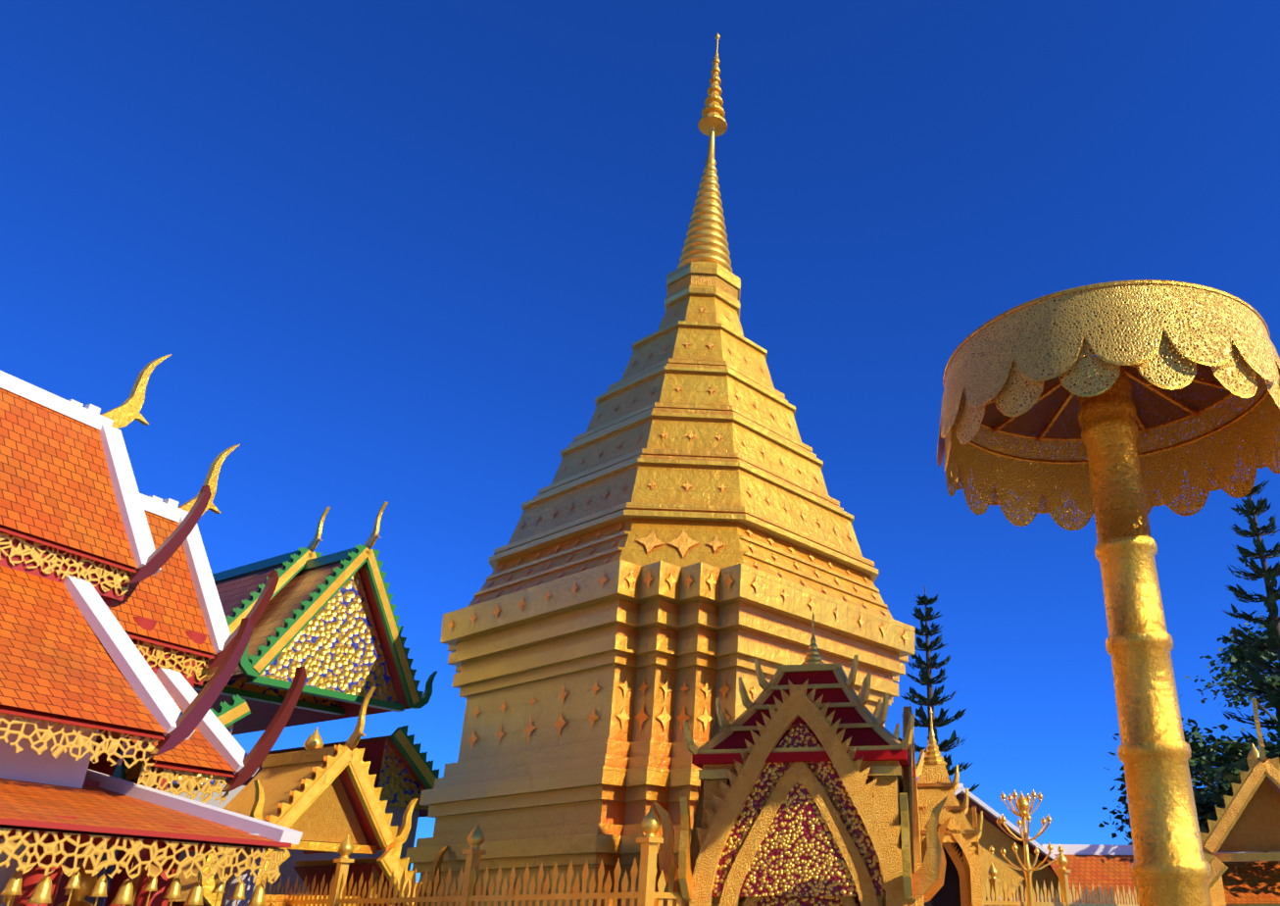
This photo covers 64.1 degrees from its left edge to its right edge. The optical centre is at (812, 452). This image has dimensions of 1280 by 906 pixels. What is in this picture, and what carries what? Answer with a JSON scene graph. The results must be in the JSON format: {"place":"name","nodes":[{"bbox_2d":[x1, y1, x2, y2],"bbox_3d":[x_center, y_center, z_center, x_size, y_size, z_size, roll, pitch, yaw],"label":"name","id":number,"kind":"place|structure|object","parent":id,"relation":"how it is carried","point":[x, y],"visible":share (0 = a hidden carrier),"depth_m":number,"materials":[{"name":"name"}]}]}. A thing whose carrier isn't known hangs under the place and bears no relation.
{"place":"outdoors","nodes":[
{"label":"outdoors","id":0,"kind":"place"},
{"bbox_2d":[0,0,1279,882],"label":"sky","id":1,"kind":"structure","parent":0,"point":[403,254],"materials":[{"name":"blue"}]},
{"label":"ground","id":2,"kind":"structure","parent":0,"visible":0},
{"bbox_2d":[0,768,302,905],"bbox_3d":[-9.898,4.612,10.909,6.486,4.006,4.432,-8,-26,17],"label":"roof","id":3,"kind":"structure","parent":2,"relation":"on","point":[65,829],"depth_m":10.76,"materials":[{"name":"orange tile"}]},
{"bbox_2d":[0,353,306,905],"bbox_3d":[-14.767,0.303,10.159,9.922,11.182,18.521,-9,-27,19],"label":"temple roof","id":4,"kind":"structure","parent":2,"relation":"on","point":[115,632],"depth_m":14.72,"materials":[{"name":"orange tile"}]},
{"bbox_2d":[84,500,439,905],"bbox_3d":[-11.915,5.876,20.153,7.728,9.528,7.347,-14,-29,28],"label":"temple building","id":5,"kind":"structure","parent":2,"relation":"on","point":[329,622],"depth_m":19.85,"materials":[{"name":"brown tile"}]},
{"bbox_2d":[167,686,447,905],"bbox_3d":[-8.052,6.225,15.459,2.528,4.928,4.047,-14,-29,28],"label":"gabled pavilion","id":6,"kind":"object","parent":2,"relation":"on","point":[319,795],"visible":0.75,"depth_m":15.68,"materials":[{"name":"gold metal"}]},
{"bbox_2d":[405,32,914,905],"bbox_3d":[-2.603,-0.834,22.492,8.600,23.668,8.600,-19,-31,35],"label":"chedi","id":7,"kind":"structure","parent":2,"relation":"on","point":[672,554],"depth_m":17.45,"materials":[{"name":"gold metal"}]},
{"bbox_2d":[264,804,1139,905],"bbox_3d":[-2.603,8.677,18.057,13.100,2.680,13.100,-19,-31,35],"label":"fence","id":8,"kind":"object","parent":2,"relation":"on","point":[646,894],"visible":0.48,"depth_m":12.21,"materials":[{"name":"gold metal"}]},
{"bbox_2d":[653,611,951,905],"bbox_3d":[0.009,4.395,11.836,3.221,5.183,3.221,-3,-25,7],"label":"shrine gateway","id":9,"kind":"object","parent":2,"relation":"on","point":[810,772],"visible":1,"depth_m":10.87,"materials":[{"name":"gold metal"}]},
{"bbox_2d":[898,585,980,791],"bbox_3d":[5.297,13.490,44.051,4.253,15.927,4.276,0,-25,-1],"label":"pine tree","id":10,"kind":"object","parent":2,"relation":"on","point":[932,700],"visible":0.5,"depth_m":45.19,"materials":[{"name":"green plant"}]},
{"bbox_2d":[917,706,983,905],"bbox_3d":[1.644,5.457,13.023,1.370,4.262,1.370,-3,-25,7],"label":"shrine niche","id":11,"kind":"object","parent":2,"relation":"on","point":[961,885],"visible":0.52,"depth_m":12.74,"materials":[{"name":"gold metal"}]},
{"bbox_2d":[988,789,1063,905],"bbox_3d":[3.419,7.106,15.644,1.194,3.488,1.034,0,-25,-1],"label":"candelabra","id":12,"kind":"object","parent":2,"relation":"on","point":[1022,803],"visible":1,"depth_m":16.01,"materials":[{"name":"gold metal"}]},
{"bbox_2d":[936,279,1279,905],"bbox_3d":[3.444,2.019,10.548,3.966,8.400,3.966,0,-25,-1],"label":"ceremonial umbrella","id":13,"kind":"object","parent":2,"relation":"on","point":[1039,352],"visible":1,"depth_m":10.61,"materials":[{"name":"gold metal"}]},
{"bbox_2d":[954,783,1279,905],"bbox_3d":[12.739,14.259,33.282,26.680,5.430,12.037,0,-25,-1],"label":"cloister gallery","id":14,"kind":"object","parent":2,"relation":"on","point":[1107,865],"visible":0.42,"depth_m":30.62,"materials":[{"name":"orange tile"}]},
{"bbox_2d":[1098,708,1279,851],"bbox_3d":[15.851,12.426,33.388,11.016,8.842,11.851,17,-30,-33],"label":"broadleaf tree","id":15,"kind":"object","parent":2,"relation":"on","point":[1228,764],"visible":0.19,"depth_m":32.42,"materials":[{"name":"green plant"}]},
{"bbox_2d":[1180,609,1279,718],"bbox_3d":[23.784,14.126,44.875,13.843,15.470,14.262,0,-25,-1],"label":"broadleaf tree","id":16,"kind":"object","parent":2,"relation":"on","point":[1235,658],"visible":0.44,"depth_m":46.35,"materials":[{"name":"green plant"}]},
{"bbox_2d":[1199,697,1279,905],"bbox_3d":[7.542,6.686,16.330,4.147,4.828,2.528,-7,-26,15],"label":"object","id":17,"kind":"object","parent":2,"relation":"on","point":[1255,827],"visible":0.77,"depth_m":15.99,"materials":[{"name":"gold metal"}]},
{"bbox_2d":[1219,480,1279,751],"bbox_3d":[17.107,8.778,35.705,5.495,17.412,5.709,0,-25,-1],"label":"pine tree","id":18,"kind":"object","parent":2,"relation":"on","point":[1271,623],"visible":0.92,"depth_m":37.10,"materials":[{"name":"green plant"}]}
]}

